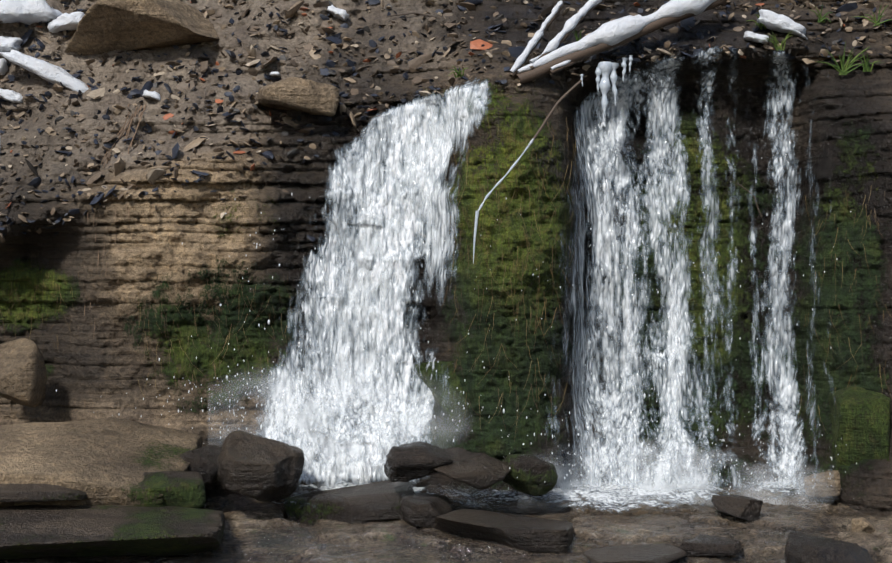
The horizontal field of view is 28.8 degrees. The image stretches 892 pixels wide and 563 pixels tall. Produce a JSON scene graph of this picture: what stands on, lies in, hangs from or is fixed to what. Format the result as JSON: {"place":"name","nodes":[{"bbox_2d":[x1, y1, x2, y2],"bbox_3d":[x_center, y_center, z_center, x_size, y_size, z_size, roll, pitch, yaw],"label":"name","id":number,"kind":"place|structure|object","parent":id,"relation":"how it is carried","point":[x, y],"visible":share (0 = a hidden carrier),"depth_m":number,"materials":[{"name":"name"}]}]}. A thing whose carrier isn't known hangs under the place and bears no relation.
{"place":"outdoors","nodes":[
{"label":"outdoors","id":0,"kind":"place"},
{"bbox_2d":[0,0,891,516],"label":"cliff terrain","id":1,"kind":"structure","parent":0,"point":[148,258],"depth_m":8.94,"materials":[{"name":"brown stone"}]},
{"bbox_2d":[0,338,46,406],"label":"rock","id":2,"kind":"object","parent":1,"relation":"on","point":[23,376],"visible":1,"depth_m":8.70,"materials":[{"name":"brown stone"}]},
{"bbox_2d":[65,0,219,55],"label":"rock slab","id":3,"kind":"object","parent":1,"relation":"on","point":[106,26],"visible":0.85,"depth_m":9.23,"materials":[{"name":"brown stone"}]},
{"bbox_2d":[257,77,339,115],"bbox_3d":[-0.777,-0.948,9.028,0.404,0.197,0.402,0,0,-12],"label":"rock slab","id":4,"kind":"object","parent":1,"relation":"on","point":[310,97],"visible":0.88,"depth_m":8.86,"materials":[{"name":"brown stone"}]},
{"bbox_2d":[208,79,509,501],"bbox_3d":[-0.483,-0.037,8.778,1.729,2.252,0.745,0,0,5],"label":"waterfall","id":5,"kind":"object","parent":1,"relation":"attached to","point":[441,216],"depth_m":8.83,"materials":[{"name":"white liquid"}]},
{"bbox_2d":[0,0,806,102],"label":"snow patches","id":6,"kind":"object","parent":1,"relation":"on","point":[611,33],"visible":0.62,"depth_m":8.96,"materials":[{"name":"white wood"}]},
{"bbox_2d":[412,361,470,436],"bbox_3d":[0.116,0.588,8.842,0.579,0.384,0.412,0,0,-1],"label":"water spray","id":7,"kind":"object","parent":1,"relation":"on","point":[453,381],"depth_m":8.73,"materials":[{"name":"grey liquid"}]},
{"bbox_2d":[0,0,891,242],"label":"pebbles","id":8,"kind":"object","parent":1,"relation":"on","point":[157,172],"visible":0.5,"depth_m":9.11,"materials":[{"name":"grey gravel"}]},
{"bbox_2d":[0,0,891,441],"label":"twigs and grass","id":9,"kind":"object","parent":1,"relation":"on","point":[532,74],"visible":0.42,"depth_m":8.83,"materials":[{"name":"green plant"}]},
{"bbox_2d":[473,55,632,262],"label":"icicles","id":10,"kind":"object","parent":1,"relation":"hanging from","point":[605,69],"visible":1,"depth_m":8.74,"materials":[{"name":"white ice"}]},
{"bbox_2d":[0,487,891,562],"bbox_3d":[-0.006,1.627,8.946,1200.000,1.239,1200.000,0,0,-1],"label":"terrain","id":11,"kind":"structure","parent":0,"point":[256,531],"depth_m":8.00,"materials":[{"name":"brown stone"}]},
{"bbox_2d":[0,417,202,506],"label":"rock slab","id":12,"kind":"object","parent":11,"relation":"on","point":[107,461],"visible":0.71,"depth_m":8.09,"materials":[{"name":"brown stone"}]},
{"bbox_2d":[0,505,224,559],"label":"ledge rock","id":13,"kind":"object","parent":11,"relation":"on","point":[32,531],"visible":0.96,"depth_m":7.46,"materials":[{"name":"grey stone"}]},
{"bbox_2d":[0,483,86,501],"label":"ledge rock","id":14,"kind":"object","parent":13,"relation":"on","point":[11,492],"visible":0.44,"depth_m":7.67,"materials":[{"name":"stone"}]},
{"bbox_2d":[138,471,205,507],"bbox_3d":[-1.290,0.950,7.920,0.413,0.163,0.357,0,0,-1],"label":"rock","id":15,"kind":"object","parent":11,"relation":"on","point":[180,489],"visible":0.62,"depth_m":7.79,"materials":[{"name":"green stone"}]},
{"bbox_2d":[180,444,221,483],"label":"dark rock","id":16,"kind":"object","parent":11,"relation":"on","point":[203,461],"visible":0.5,"depth_m":8.19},
{"bbox_2d":[216,430,304,501],"bbox_3d":[-0.881,0.878,8.217,0.419,0.333,0.392,0,0,-1],"label":"boulder","id":17,"kind":"object","parent":11,"relation":"on","point":[259,468],"visible":0.98,"depth_m":8.13,"materials":[{"name":"stone"}]},
{"bbox_2d":[284,480,414,525],"bbox_3d":[-0.464,1.073,8.398,0.644,0.202,0.413,0,0,-1],"label":"wedge rock","id":18,"kind":"object","parent":11,"relation":"on","point":[375,501],"visible":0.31,"depth_m":8.29,"materials":[{"name":"grey stone"}]},
{"bbox_2d":[400,492,452,527],"bbox_3d":[-0.088,1.086,8.225,0.262,0.149,0.303,0,0,-18],"label":"rock","id":19,"kind":"object","parent":11,"relation":"on","point":[423,510],"visible":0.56,"depth_m":8.12,"materials":[{"name":"brown stone"}]},
{"bbox_2d":[56,157,856,498],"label":"spray droplets","id":20,"kind":"object","parent":11,"relation":"on","point":[482,407],"visible":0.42,"depth_m":8.57,"materials":[{"name":"white liquid"}]},
{"bbox_2d":[432,509,572,553],"bbox_3d":[0.255,1.142,7.952,0.654,0.152,0.440,0,0,3],"label":"flat rock","id":21,"kind":"object","parent":11,"relation":"on","point":[522,532],"visible":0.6,"depth_m":7.82,"materials":[{"name":"stone"}]},
{"bbox_2d":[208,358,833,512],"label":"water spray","id":22,"kind":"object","parent":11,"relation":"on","point":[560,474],"depth_m":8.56,"materials":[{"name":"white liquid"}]},
{"bbox_2d":[260,475,805,512],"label":"foam","id":23,"kind":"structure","parent":11,"relation":"on","point":[605,496],"depth_m":8.50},
{"bbox_2d":[502,454,557,495],"bbox_3d":[0.369,0.920,8.286,0.268,0.196,0.290,0,0,-24],"label":"mossy rock","id":24,"kind":"object","parent":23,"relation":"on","point":[532,473],"visible":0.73,"depth_m":8.18,"materials":[{"name":"green stone"}]},
{"bbox_2d":[434,447,511,489],"bbox_3d":[0.108,0.882,8.187,0.415,0.169,0.393,0,0,-1],"label":"rock","id":25,"kind":"object","parent":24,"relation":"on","point":[481,471],"visible":0.85,"depth_m":8.07,"materials":[{"name":"grey stone"}]},
{"bbox_2d":[384,441,452,481],"bbox_3d":[-0.132,0.853,8.239,0.328,0.183,0.326,0,0,-1],"label":"rock","id":26,"kind":"object","parent":25,"relation":"on","point":[412,461],"visible":0.98,"depth_m":8.13,"materials":[{"name":"stone"}]},
{"bbox_2d":[584,544,686,562],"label":"rock","id":27,"kind":"object","parent":11,"relation":"on","point":[656,553],"visible":0.88,"depth_m":7.52,"materials":[{"name":"grey stone"}]},
{"bbox_2d":[545,47,834,509],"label":"waterfall","id":28,"kind":"object","parent":11,"relation":"on","point":[605,247],"depth_m":8.97,"materials":[{"name":"white liquid"}]},
{"bbox_2d":[679,534,741,556],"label":"rock","id":29,"kind":"object","parent":11,"relation":"on","point":[704,545],"visible":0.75,"depth_m":7.63,"materials":[{"name":"stone"}]},
{"bbox_2d":[711,495,762,521],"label":"rock","id":30,"kind":"object","parent":11,"relation":"on","point":[745,508],"visible":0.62,"depth_m":8.22,"materials":[{"name":"stone"}]},
{"bbox_2d":[804,470,840,496],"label":"rock","id":31,"kind":"object","parent":11,"relation":"on","point":[834,476],"depth_m":8.54,"materials":[{"name":"beige stone"}]},
{"bbox_2d":[785,531,875,562],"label":"rock","id":32,"kind":"object","parent":11,"relation":"on","point":[801,547],"visible":1,"depth_m":7.25,"materials":[{"name":"grey stone"}]},
{"bbox_2d":[828,386,890,469],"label":"mossy rock","id":33,"kind":"object","parent":11,"relation":"on","point":[860,418],"visible":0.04,"depth_m":8.52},
{"bbox_2d":[851,518,875,533],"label":"rock","id":34,"kind":"object","parent":11,"relation":"on","point":[861,525],"visible":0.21,"depth_m":8.04,"materials":[{"name":"beige stone"}]}
]}

